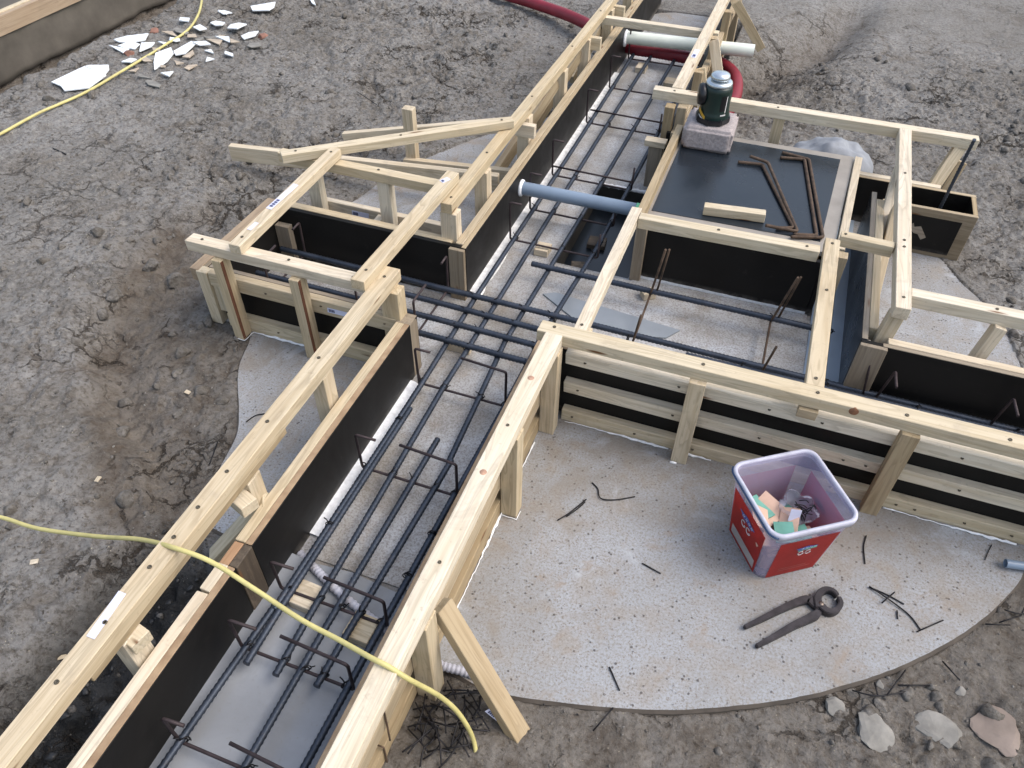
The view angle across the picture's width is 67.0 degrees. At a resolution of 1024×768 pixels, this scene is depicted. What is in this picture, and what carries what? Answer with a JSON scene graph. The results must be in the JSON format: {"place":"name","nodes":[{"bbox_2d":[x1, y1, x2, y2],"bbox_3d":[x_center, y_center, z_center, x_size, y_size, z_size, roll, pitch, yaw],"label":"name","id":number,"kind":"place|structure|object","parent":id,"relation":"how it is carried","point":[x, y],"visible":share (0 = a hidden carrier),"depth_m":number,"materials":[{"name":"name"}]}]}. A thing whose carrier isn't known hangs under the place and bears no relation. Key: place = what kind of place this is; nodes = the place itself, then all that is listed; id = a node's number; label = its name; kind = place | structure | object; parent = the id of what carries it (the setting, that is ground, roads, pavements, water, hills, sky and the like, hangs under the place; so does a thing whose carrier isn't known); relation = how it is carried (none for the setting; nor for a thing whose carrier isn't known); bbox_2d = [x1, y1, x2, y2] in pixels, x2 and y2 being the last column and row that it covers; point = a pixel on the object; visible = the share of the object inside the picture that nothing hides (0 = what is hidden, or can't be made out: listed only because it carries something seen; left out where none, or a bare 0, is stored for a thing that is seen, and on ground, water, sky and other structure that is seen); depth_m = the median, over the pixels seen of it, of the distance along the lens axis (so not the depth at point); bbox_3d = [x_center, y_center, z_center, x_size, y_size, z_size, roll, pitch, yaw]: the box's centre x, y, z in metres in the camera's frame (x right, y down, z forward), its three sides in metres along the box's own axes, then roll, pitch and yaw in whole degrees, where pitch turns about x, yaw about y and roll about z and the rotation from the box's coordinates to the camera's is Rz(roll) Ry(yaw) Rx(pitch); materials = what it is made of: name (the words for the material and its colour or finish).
{"place":"outdoors","nodes":[
{"label":"outdoors","id":0,"kind":"place"},
{"bbox_2d":[0,0,1023,767],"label":"ground","id":1,"kind":"structure","parent":0,"point":[910,40],"depth_m":3.13,"materials":[{"name":"soil"}]},
{"bbox_2d":[52,66,105,90],"bbox_3d":[-2.307,-1.633,4.146,0.246,0.007,0.303,14,45,15],"label":"tile shard","id":2,"kind":"object","parent":1,"relation":"on","point":[83,77],"visible":1,"depth_m":4.14,"materials":[{"name":"tile"}]},
{"bbox_2d":[0,0,169,86],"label":"concrete footing","id":3,"kind":"object","parent":1,"relation":"on","point":[33,33],"visible":1,"depth_m":4.86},
{"bbox_2d":[85,65,108,74],"bbox_3d":[-2.251,-1.735,4.253,0.180,0.009,0.092,28,51,25],"label":"tile shard","id":4,"kind":"object","parent":1,"relation":"on","point":[103,69],"visible":1,"depth_m":4.25,"materials":[{"name":"tile"}]},
{"bbox_2d":[0,0,202,135],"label":"power cable","id":5,"kind":"object","parent":1,"relation":"on","point":[91,88],"visible":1,"depth_m":4.09,"materials":[{"name":"yellow rubber"}]},
{"bbox_2d":[4,525,208,767],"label":"wet rubble","id":6,"kind":"object","parent":1,"relation":"on","point":[51,756],"visible":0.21,"depth_m":1.90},
{"bbox_2d":[105,288,123,302],"bbox_3d":[-1.464,-0.325,2.842,0.064,0.052,0.065,-27,51,-25],"label":"clod","id":7,"kind":"object","parent":1,"relation":"on","point":[113,295],"visible":1,"depth_m":2.82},
{"bbox_2d":[118,41,139,49],"bbox_3d":[-2.194,-1.947,4.450,0.119,0.007,0.090,16,46,13],"label":"tile shard","id":8,"kind":"object","parent":1,"relation":"on","point":[131,45],"visible":1,"depth_m":4.44,"materials":[{"name":"tile"}]},
{"bbox_2d":[114,33,148,42],"bbox_3d":[-2.226,-2.017,4.527,0.193,0.009,0.118,-15,47,-15],"label":"tile shard","id":9,"kind":"object","parent":1,"relation":"on","point":[135,38],"visible":1,"depth_m":4.53,"materials":[{"name":"tile"}]},
{"bbox_2d":[139,42,154,51],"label":"tile shard","id":10,"kind":"object","parent":1,"relation":"on","point":[144,46],"visible":1,"depth_m":4.46,"materials":[{"name":"tile"}]},
{"bbox_2d":[142,258,160,271],"bbox_3d":[-1.391,-0.460,2.993,0.056,0.053,0.090,-4,45,-4],"label":"clod","id":11,"kind":"object","parent":1,"relation":"on","point":[152,264],"visible":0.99,"depth_m":2.97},
{"bbox_2d":[145,80,161,87],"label":"tile shard","id":12,"kind":"object","parent":1,"relation":"on","point":[152,83],"visible":1,"depth_m":4.11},
{"bbox_2d":[154,47,173,69],"bbox_3d":[-1.957,-1.830,4.348,0.099,0.009,0.294,-9,46,-10],"label":"tile shard","id":13,"kind":"object","parent":1,"relation":"on","point":[163,57],"visible":1,"depth_m":4.35,"materials":[{"name":"tile"}]},
{"bbox_2d":[166,272,184,287],"bbox_3d":[-1.284,-0.394,2.937,0.064,0.057,0.068,26,50,24],"label":"clod","id":14,"kind":"object","parent":1,"relation":"on","point":[174,279],"visible":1,"depth_m":2.92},
{"bbox_2d":[172,368,182,377],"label":"clod","id":15,"kind":"object","parent":1,"relation":"on","point":[176,372],"visible":1,"depth_m":2.59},
{"bbox_2d":[173,407,185,418],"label":"clod","id":16,"kind":"object","parent":1,"relation":"on","point":[178,413],"visible":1,"depth_m":2.47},
{"bbox_2d":[174,41,195,55],"bbox_3d":[-1.872,-1.925,4.442,0.083,0.006,0.195,14,47,14],"label":"tile shard","id":17,"kind":"object","parent":1,"relation":"on","point":[184,49],"visible":1,"depth_m":4.43,"materials":[{"name":"tile"}]},
{"bbox_2d":[203,314,211,327],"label":"clod","id":18,"kind":"object","parent":1,"relation":"on","point":[207,320],"visible":1,"depth_m":2.75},
{"bbox_2d":[0,266,421,767],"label":"trench formwork","id":19,"kind":"object","parent":1,"relation":"on","point":[173,670],"visible":0.96,"depth_m":1.81,"materials":[{"name":"brown wood"}]},
{"bbox_2d":[227,23,246,28],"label":"tile shard","id":20,"kind":"object","parent":1,"relation":"on","point":[235,26],"visible":1,"depth_m":4.65,"materials":[{"name":"tile"}]},
{"bbox_2d":[241,31,258,39],"bbox_3d":[-1.551,-2.073,4.593,0.123,0.009,0.067,-31,53,-28],"label":"tile shard","id":21,"kind":"object","parent":1,"relation":"on","point":[249,35],"visible":1,"depth_m":4.58,"materials":[{"name":"white ceramic"}]},
{"bbox_2d":[251,2,275,10],"bbox_3d":[-1.558,-2.372,4.873,0.159,0.008,0.133,-15,47,-15],"label":"tile shard","id":22,"kind":"object","parent":1,"relation":"on","point":[265,6],"visible":1,"depth_m":4.87,"materials":[{"name":"tile"}]},
{"bbox_2d":[149,553,403,767],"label":"screed strip","id":23,"kind":"object","parent":1,"relation":"on","point":[239,710],"visible":0.36,"depth_m":1.78,"materials":[{"name":"concrete"}]},
{"bbox_2d":[289,579,321,613],"bbox_3d":[-0.515,0.535,1.943,0.063,0.031,0.069,17,47,16],"label":"spacer block","id":24,"kind":"object","parent":23,"relation":"on","point":[300,603],"depth_m":1.93,"materials":[{"name":"brown wood"}]},
{"bbox_2d":[342,610,379,647],"bbox_3d":[-0.365,0.597,1.882,0.069,0.031,0.069,17,47,16],"label":"spacer block","id":25,"kind":"object","parent":23,"relation":"on","point":[362,633],"depth_m":1.86,"materials":[{"name":"brown wood"}]},
{"bbox_2d":[228,143,499,190],"bbox_3d":[-0.653,-0.943,3.354,1.227,0.071,0.030,9,45,9],"label":"batten","id":26,"kind":"object","parent":1,"relation":"on","point":[254,154],"visible":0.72,"depth_m":3.33,"materials":[{"name":"brown wood"}]},
{"bbox_2d":[402,105,419,157],"bbox_3d":[-0.452,-1.083,3.485,0.051,0.336,0.040,15,46,14],"label":"stake","id":27,"kind":"object","parent":1,"relation":"on","point":[409,121],"visible":0.48,"depth_m":3.41,"materials":[{"name":"brown wood"}]},
{"bbox_2d":[342,117,502,140],"bbox_3d":[-0.354,-1.145,3.502,0.884,0.061,0.032,0,44,14],"label":"batten","id":28,"kind":"object","parent":1,"relation":"on","point":[356,134],"visible":0.3,"depth_m":3.53,"materials":[{"name":"brown wood"}]},
{"bbox_2d":[422,703,439,740],"bbox_3d":[-0.182,0.762,1.750,0.008,0.019,0.102,-19,48,-19],"label":"wire scrap","id":29,"kind":"object","parent":1,"relation":"on","point":[433,722],"visible":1,"depth_m":1.74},
{"bbox_2d":[451,704,465,745],"bbox_3d":[-0.121,0.766,1.741,0.009,0.013,0.093,15,46,14],"label":"wire scrap","id":30,"kind":"object","parent":1,"relation":"on","point":[456,726],"visible":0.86,"depth_m":1.73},
{"bbox_2d":[462,696,489,729],"bbox_3d":[-0.083,0.751,1.774,0.004,0.025,0.102,-30,52,-27],"label":"wire scrap","id":31,"kind":"object","parent":1,"relation":"on","point":[471,705],"visible":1,"depth_m":1.76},
{"bbox_2d":[0,0,1023,767],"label":"earth clods","id":32,"kind":"object","parent":1,"relation":"on","point":[124,498],"visible":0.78,"depth_m":3.06,"materials":[{"name":"soil"}]},
{"bbox_2d":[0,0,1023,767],"bbox_3d":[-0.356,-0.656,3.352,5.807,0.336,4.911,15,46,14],"label":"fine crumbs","id":33,"kind":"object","parent":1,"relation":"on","point":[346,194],"visible":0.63,"depth_m":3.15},
{"bbox_2d":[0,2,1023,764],"bbox_3d":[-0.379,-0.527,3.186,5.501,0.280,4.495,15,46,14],"label":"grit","id":34,"kind":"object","parent":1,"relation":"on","point":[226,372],"visible":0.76,"depth_m":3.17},
{"bbox_2d":[211,12,1023,716],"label":"concrete slab","id":35,"kind":"structure","parent":1,"relation":"on","point":[571,608],"depth_m":2.05,"materials":[{"name":"concrete"}]},
{"bbox_2d":[185,148,466,361],"bbox_3d":[-0.604,-0.452,2.760,0.832,0.394,0.708,15,46,14],"label":"formwork box","id":36,"kind":"object","parent":35,"relation":"on","point":[242,297],"visible":0.68,"depth_m":2.74,"materials":[{"name":"brown wood"}]},
{"bbox_2d":[229,147,341,254],"bbox_3d":[-0.760,-0.641,2.646,0.043,0.036,0.664,14,46,13],"label":"batten","id":37,"kind":"object","parent":36,"relation":"on","point":[260,224],"visible":1,"depth_m":2.60,"materials":[{"name":"brown wood"}]},
{"bbox_2d":[351,170,458,290],"bbox_3d":[-0.334,-0.518,2.527,0.047,0.037,0.689,16,47,15],"label":"batten","id":38,"kind":"object","parent":36,"relation":"on","point":[371,269],"visible":1,"depth_m":2.48,"materials":[{"name":"brown wood"}]},
{"bbox_2d":[297,550,469,678],"bbox_3d":[-0.314,0.593,1.930,0.652,0.078,0.074,25,50,23],"label":"conduit","id":39,"kind":"object","parent":35,"relation":"on","point":[320,573],"visible":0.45,"depth_m":1.93,"materials":[{"name":"grey plastic"}]},
{"bbox_2d":[315,332,562,767],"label":"trench formwork","id":40,"kind":"object","parent":35,"relation":"on","point":[428,616],"visible":0.95,"depth_m":1.73,"materials":[{"name":"brown wood"}]},
{"bbox_2d":[0,515,477,752],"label":"power cable","id":41,"kind":"object","parent":40,"relation":"hanging from","point":[350,646],"visible":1,"depth_m":1.62,"materials":[{"name":"yellow rubber"}]},
{"bbox_2d":[403,157,510,179],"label":"batten","id":42,"kind":"object","parent":35,"relation":"on","point":[502,171],"visible":0.28,"depth_m":3.46,"materials":[{"name":"brown wood"}]},
{"bbox_2d":[226,31,810,589],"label":"trench floor","id":43,"kind":"structure","parent":35,"relation":"on","point":[720,331],"depth_m":2.74,"materials":[{"name":"concrete"}]},
{"bbox_2d":[310,380,417,535],"bbox_3d":[-0.425,0.206,2.333,0.040,0.012,0.640,15,46,14],"label":"foam strip","id":44,"kind":"object","parent":43,"relation":"on","point":[355,471],"visible":0.72,"depth_m":2.31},
{"bbox_2d":[447,344,471,354],"bbox_3d":[-0.180,-0.129,2.662,0.087,0.031,0.031,15,46,14],"label":"spacer block","id":45,"kind":"object","parent":43,"relation":"on","point":[455,348],"depth_m":2.65,"materials":[{"name":"brown wood"}]},
{"bbox_2d":[157,29,682,767],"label":"rebar cage","id":46,"kind":"object","parent":45,"relation":"on","point":[269,619],"visible":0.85,"depth_m":2.08,"materials":[{"name":"metal"}]},
{"bbox_2d":[534,241,551,257],"bbox_3d":[0.123,-0.535,3.077,0.057,0.031,0.061,15,46,14],"label":"spacer block","id":47,"kind":"object","parent":43,"relation":"on","point":[541,251],"depth_m":3.06,"materials":[{"name":"brown wood"}]},
{"bbox_2d":[470,72,621,294],"bbox_3d":[0.228,-1.024,3.581,0.046,0.020,2.100,15,46,14],"label":"foam strip","id":48,"kind":"object","parent":43,"relation":"on","point":[522,216],"visible":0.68,"depth_m":3.35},
{"bbox_2d":[543,292,679,338],"bbox_3d":[0.335,-0.233,2.791,0.522,0.006,0.125,19,48,18],"label":"loose sheet","id":49,"kind":"object","parent":43,"relation":"on","point":[573,307],"visible":0.65,"depth_m":2.79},
{"bbox_2d":[597,182,645,193],"bbox_3d":[0.522,-0.863,3.435,0.302,0.019,0.026,15,46,14],"label":"pit rim","id":50,"kind":"object","parent":43,"relation":"on","point":[638,191],"visible":0.41,"depth_m":3.43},
{"bbox_2d":[255,222,1023,435],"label":"rebar cage","id":51,"kind":"object","parent":43,"relation":"on","point":[765,368],"visible":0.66,"depth_m":2.65,"materials":[{"name":"metal"}]},
{"bbox_2d":[635,62,647,73],"bbox_3d":[0.726,-1.772,4.337,0.057,0.031,0.081,15,46,14],"label":"spacer block","id":52,"kind":"object","parent":43,"relation":"on","point":[639,66],"depth_m":4.32,"materials":[{"name":"brown wood"}]},
{"bbox_2d":[640,287,655,300],"bbox_3d":[0.506,-0.336,2.881,0.051,0.031,0.040,-10,46,-10],"label":"spacer block","id":53,"kind":"object","parent":43,"relation":"on","point":[644,296],"depth_m":2.87,"materials":[{"name":"brown wood"}]},
{"bbox_2d":[663,77,675,87],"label":"spacer block","id":54,"kind":"object","parent":43,"relation":"on","point":[669,81],"depth_m":4.18,"materials":[{"name":"brown wood"}]},
{"bbox_2d":[641,276,804,313],"bbox_3d":[0.779,-0.341,2.900,0.620,0.012,0.015,15,46,14],"label":"foam strip","id":55,"kind":"object","parent":43,"relation":"on","point":[721,294],"visible":0.91,"depth_m":2.89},
{"bbox_2d":[803,218,853,381],"bbox_3d":[1.202,-0.345,2.916,0.114,0.004,1.090,15,46,14],"label":"corridor sheet","id":56,"kind":"object","parent":43,"relation":"on","point":[834,352],"visible":0.21,"depth_m":2.78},
{"bbox_2d":[440,0,661,297],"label":"trench formwork","id":57,"kind":"object","parent":35,"relation":"on","point":[480,239],"visible":0.89,"depth_m":3.34,"materials":[{"name":"brown wood"}]},
{"bbox_2d":[280,116,513,163],"bbox_3d":[-0.423,-0.935,2.951,0.900,0.035,0.043,-13,46,-14],"label":"batten","id":58,"kind":"object","parent":57,"relation":"on","point":[379,142],"visible":1,"depth_m":2.94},
{"bbox_2d":[518,179,636,215],"bbox_3d":[0.280,-0.737,3.097,0.562,0.070,0.070,15,46,14],"label":"drain pipe","id":59,"kind":"object","parent":57,"relation":"attached to","point":[597,202],"visible":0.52,"depth_m":3.08,"materials":[{"name":"grey plastic"}]},
{"bbox_2d":[601,15,718,37],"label":"batten","id":60,"kind":"object","parent":57,"relation":"on","point":[653,26],"visible":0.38,"depth_m":3.99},
{"bbox_2d":[623,29,754,57],"bbox_3d":[0.941,-1.872,4.262,0.764,0.090,0.090,10,45,10],"label":"drain pipe","id":61,"kind":"object","parent":57,"relation":"attached to","point":[685,43],"visible":0.62,"depth_m":4.24,"materials":[{"name":"beige plastic"}]},
{"bbox_2d":[564,209,635,277],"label":"pit floor","id":62,"kind":"structure","parent":35,"relation":"in","point":[589,229],"depth_m":3.30,"materials":[{"name":"black liquid"}]},
{"bbox_2d":[571,261,584,267],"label":"spacer block","id":63,"kind":"object","parent":62,"relation":"on","point":[578,264],"depth_m":3.16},
{"bbox_2d":[586,236,606,250],"bbox_3d":[0.360,-0.599,3.288,0.077,0.021,0.070,11,46,10],"label":"spacer block","id":64,"kind":"object","parent":62,"relation":"on","point":[592,242],"depth_m":3.27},
{"bbox_2d":[592,482,634,500],"bbox_3d":[0.287,0.320,2.235,0.132,0.006,0.052,15,46,14],"label":"wire scrap","id":65,"kind":"object","parent":35,"relation":"on","point":[610,499],"visible":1,"depth_m":2.23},
{"bbox_2d":[643,0,764,186],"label":"trench formwork","id":66,"kind":"object","parent":35,"relation":"on","point":[726,14],"visible":0.61,"depth_m":3.70,"materials":[{"name":"brown wood"}]},
{"bbox_2d":[629,124,862,315],"bbox_3d":[0.928,-0.680,3.048,0.764,0.301,0.802,15,46,14],"label":"formwork box","id":67,"kind":"object","parent":35,"relation":"on","point":[685,184],"visible":0.65,"depth_m":2.89,"materials":[{"name":"brown wood"}]},
{"bbox_2d":[681,107,738,153],"bbox_3d":[0.821,-1.051,3.211,0.204,0.098,0.203,14,46,13],"label":"paving block","id":68,"kind":"object","parent":67,"relation":"on","point":[699,136],"depth_m":3.14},
{"bbox_2d":[696,70,732,126],"bbox_3d":[0.817,-1.156,3.108,0.142,0.198,0.129,4,45,3],"label":"laser level","id":69,"kind":"object","parent":68,"relation":"on","point":[714,93],"visible":1,"depth_m":3.07,"materials":[{"name":"green plastic"}]},
{"bbox_2d":[719,96,727,111],"bbox_3d":[0.841,-1.111,3.075,0.024,0.062,0.001,-13,46,-14],"label":"window","id":70,"kind":"structure","parent":69,"relation":"in","point":[724,99],"depth_m":3.07,"materials":[{"name":"black plastic"}]},
{"bbox_2d":[702,202,765,222],"bbox_3d":[0.809,-0.625,2.819,0.221,0.034,0.037,10,45,9],"label":"timber offcut","id":71,"kind":"object","parent":67,"relation":"on","point":[734,212],"visible":1,"depth_m":2.81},
{"bbox_2d":[738,160,793,229],"bbox_3d":[0.976,-0.726,2.940,0.099,0.013,0.490,-3,45,-4],"label":"bent bar","id":72,"kind":"object","parent":67,"relation":"on","point":[782,205],"visible":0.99,"depth_m":2.96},
{"bbox_2d":[749,155,798,232],"bbox_3d":[0.987,-0.729,2.931,0.119,0.024,0.524,5,45,4],"label":"bent bar","id":73,"kind":"object","parent":67,"relation":"on","point":[795,230],"visible":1,"depth_m":2.87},
{"bbox_2d":[780,156,817,235],"bbox_3d":[1.092,-0.719,2.933,0.102,0.013,0.572,7,45,6],"label":"bent bar","id":74,"kind":"object","parent":67,"relation":"on","point":[809,191],"visible":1,"depth_m":2.93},
{"bbox_2d":[782,151,824,238],"bbox_3d":[1.101,-0.725,2.940,0.118,0.013,0.634,8,45,7],"label":"bent bar","id":75,"kind":"object","parent":67,"relation":"on","point":[816,205],"visible":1,"depth_m":2.87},
{"bbox_2d":[536,320,1023,544],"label":"trench formwork","id":76,"kind":"object","parent":35,"relation":"on","point":[875,456],"visible":0.99,"depth_m":2.15,"materials":[{"name":"brown wood"}]},
{"bbox_2d":[574,206,641,330],"bbox_3d":[0.311,-0.369,2.442,0.037,0.038,0.690,15,46,14],"label":"batten","id":77,"kind":"object","parent":76,"relation":"on","point":[589,312],"visible":0.88,"depth_m":2.40,"materials":[{"name":"brown wood"}]},
{"bbox_2d":[637,213,819,261],"bbox_3d":[0.713,-0.491,2.573,0.592,0.043,0.040,14,46,13],"label":"batten","id":78,"kind":"object","parent":77,"relation":"attached to","point":[744,240],"visible":1,"depth_m":2.56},
{"bbox_2d":[795,405,818,420],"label":"batten","id":79,"kind":"object","parent":76,"relation":"on","point":[805,412],"visible":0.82,"depth_m":2.04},
{"bbox_2d":[804,238,839,387],"bbox_3d":[0.927,-0.226,2.301,0.048,0.032,0.732,15,46,14],"label":"batten","id":80,"kind":"object","parent":76,"relation":"on","point":[815,373],"visible":0.97,"depth_m":2.25,"materials":[{"name":"brown wood"}]},
{"bbox_2d":[729,449,857,577],"bbox_3d":[0.712,0.355,2.040,0.248,0.239,0.244,-10,46,-11],"label":"plastic tub","id":81,"kind":"object","parent":35,"relation":"on","point":[748,535],"visible":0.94,"depth_m":2.02,"materials":[{"name":"red"}]},
{"bbox_2d":[745,494,774,518],"bbox_3d":[0.653,0.326,2.039,0.050,0.005,0.073,-12,49,-35],"label":"paper chip","id":82,"kind":"object","parent":81,"relation":"in","point":[763,505],"visible":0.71,"depth_m":2.04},
{"bbox_2d":[752,505,768,529],"bbox_3d":[0.643,0.345,2.006,0.050,0.005,0.073,26,40,-9],"label":"paper chip","id":83,"kind":"object","parent":81,"relation":"in","point":[764,511],"visible":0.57,"depth_m":2.01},
{"bbox_2d":[758,491,780,517],"bbox_3d":[0.684,0.324,2.049,0.050,0.006,0.073,-39,63,-14],"label":"paper chip","id":84,"kind":"object","parent":81,"relation":"in","point":[769,501],"visible":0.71,"depth_m":2.05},
{"bbox_2d":[760,516,778,532],"bbox_3d":[0.656,0.357,2.022,0.073,0.006,0.050,-28,51,-26],"label":"paper chip","id":85,"kind":"object","parent":81,"relation":"in","point":[771,520],"visible":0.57,"depth_m":2.02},
{"bbox_2d":[756,532,784,547],"bbox_3d":[0.662,0.400,1.993,0.073,0.005,0.050,2,38,2],"label":"paper chip","id":86,"kind":"object","parent":81,"relation":"in","point":[769,541],"visible":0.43,"depth_m":1.98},
{"bbox_2d":[756,521,805,568],"bbox_3d":[0.713,0.408,2.094,0.156,0.075,0.150,-10,46,-11],"label":"chip pile","id":87,"kind":"object","parent":81,"relation":"in","point":[766,557],"visible":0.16,"depth_m":2.02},
{"bbox_2d":[773,522,795,543],"bbox_3d":[0.696,0.380,1.978,0.050,0.005,0.073,0,35,10],"label":"paper chip","id":88,"kind":"object","parent":81,"relation":"in","point":[783,527],"visible":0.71,"depth_m":1.99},
{"bbox_2d":[779,507,800,531],"bbox_3d":[0.719,0.355,2.011,0.050,0.005,0.073,0,57,32],"label":"paper chip","id":89,"kind":"object","parent":81,"relation":"in","point":[783,517],"visible":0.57,"depth_m":2.02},
{"bbox_2d":[778,489,819,525],"bbox_3d":[0.755,0.340,2.049,0.106,0.111,0.104,15,46,14],"label":"plastic bag","id":90,"kind":"object","parent":81,"relation":"in","point":[808,512],"visible":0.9,"depth_m":2.04,"materials":[{"name":"grey"}]},
{"bbox_2d":[796,524,816,551],"bbox_3d":[0.742,0.394,1.985,0.050,0.006,0.073,-17,39,2],"label":"paper chip","id":91,"kind":"object","parent":81,"relation":"in","point":[802,527],"visible":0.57,"depth_m":1.98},
{"bbox_2d":[743,586,843,648],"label":"nipper pliers","id":92,"kind":"object","parent":35,"relation":"on","point":[817,605],"visible":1,"depth_m":1.96,"materials":[{"name":"metal"}]},
{"bbox_2d":[869,586,920,629],"bbox_3d":[0.987,0.571,1.990,0.016,0.007,0.150,-28,51,-26],"label":"wire scrap","id":93,"kind":"object","parent":35,"relation":"on","point":[911,617],"visible":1,"depth_m":1.99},
{"bbox_2d":[839,128,1023,427],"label":"trench formwork","id":94,"kind":"object","parent":35,"relation":"on","point":[975,382],"visible":0.94,"depth_m":2.37,"materials":[{"name":"brown wood"}]},
{"bbox_2d":[835,251,847,291],"bbox_3d":[1.091,-0.372,2.603,0.032,0.151,0.041,15,46,14],"label":"timber stub","id":95,"kind":"object","parent":94,"relation":"attached to","point":[842,258],"visible":0.34,"depth_m":2.56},
{"bbox_2d":[839,231,894,256],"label":"batten","id":96,"kind":"object","parent":94,"relation":"attached to","point":[867,244],"visible":0.92,"depth_m":2.54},
{"bbox_2d":[1003,559,1023,569],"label":"blue grey pipe","id":97,"kind":"object","parent":35,"relation":"on","point":[1013,564],"visible":1,"depth_m":2.05,"materials":[{"name":"plastic"}]},
{"bbox_2d":[505,0,742,112],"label":"hose","id":98,"kind":"object","parent":1,"relation":"on","point":[581,21],"visible":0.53,"depth_m":4.36,"materials":[{"name":"red plastic"}]},
{"bbox_2d":[652,85,979,260],"bbox_3d":[1.197,-0.889,3.228,1.347,0.390,0.343,15,46,14],"label":"formwork box","id":99,"kind":"object","parent":1,"relation":"on","point":[945,231],"visible":0.84,"depth_m":3.10,"materials":[{"name":"brown wood"}]},
{"bbox_2d":[793,137,872,172],"bbox_3d":[1.431,-1.012,3.495,0.404,0.213,0.369,15,46,14],"label":"slurry lump","id":100,"kind":"object","parent":1,"relation":"on","point":[838,145],"visible":0.23,"depth_m":3.43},
{"bbox_2d":[825,696,844,715],"bbox_3d":[0.758,0.758,1.817,0.045,0.016,0.049,-19,48,-19],"label":"stone","id":101,"kind":"object","parent":1,"relation":"on","point":[834,704],"visible":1,"depth_m":1.81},
{"bbox_2d":[846,688,858,696],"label":"stone","id":102,"kind":"object","parent":1,"relation":"on","point":[850,692],"visible":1,"depth_m":1.85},
{"bbox_2d":[857,710,894,752],"bbox_3d":[0.836,0.792,1.777,0.081,0.028,0.105,11,46,11],"label":"stone","id":103,"kind":"object","parent":1,"relation":"on","point":[875,732],"visible":0.99,"depth_m":1.76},
{"bbox_2d":[852,690,905,696],"bbox_3d":[0.871,0.734,1.832,0.124,0.014,0.018,3,45,2],"label":"wire scrap","id":104,"kind":"object","parent":1,"relation":"on","point":[878,695],"visible":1,"depth_m":1.83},
{"bbox_2d":[874,698,887,712],"bbox_3d":[0.865,0.752,1.815,0.035,0.012,0.029,32,53,28],"label":"stone","id":105,"kind":"object","parent":1,"relation":"on","point":[881,704],"visible":1,"depth_m":1.81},
{"bbox_2d":[915,710,961,748],"bbox_3d":[0.979,0.792,1.782,0.099,0.026,0.076,33,53,28],"label":"stone","id":106,"kind":"object","parent":1,"relation":"on","point":[936,726],"visible":0.99,"depth_m":1.77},
{"bbox_2d":[938,138,975,208],"bbox_3d":[1.660,-0.730,2.951,0.018,0.483,0.112,15,46,14],"label":"rebar","id":107,"kind":"object","parent":1,"relation":"on","point":[960,167],"visible":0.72,"depth_m":2.87,"materials":[{"name":"metal"}]},
{"bbox_2d":[955,686,965,695],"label":"stone","id":108,"kind":"object","parent":1,"relation":"on","point":[960,690],"visible":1,"depth_m":1.85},
{"bbox_2d":[970,705,1019,756],"bbox_3d":[1.120,0.794,1.786,0.108,0.020,0.105,33,53,29],"label":"stone","id":109,"kind":"object","parent":1,"relation":"on","point":[1002,736],"visible":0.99,"depth_m":1.77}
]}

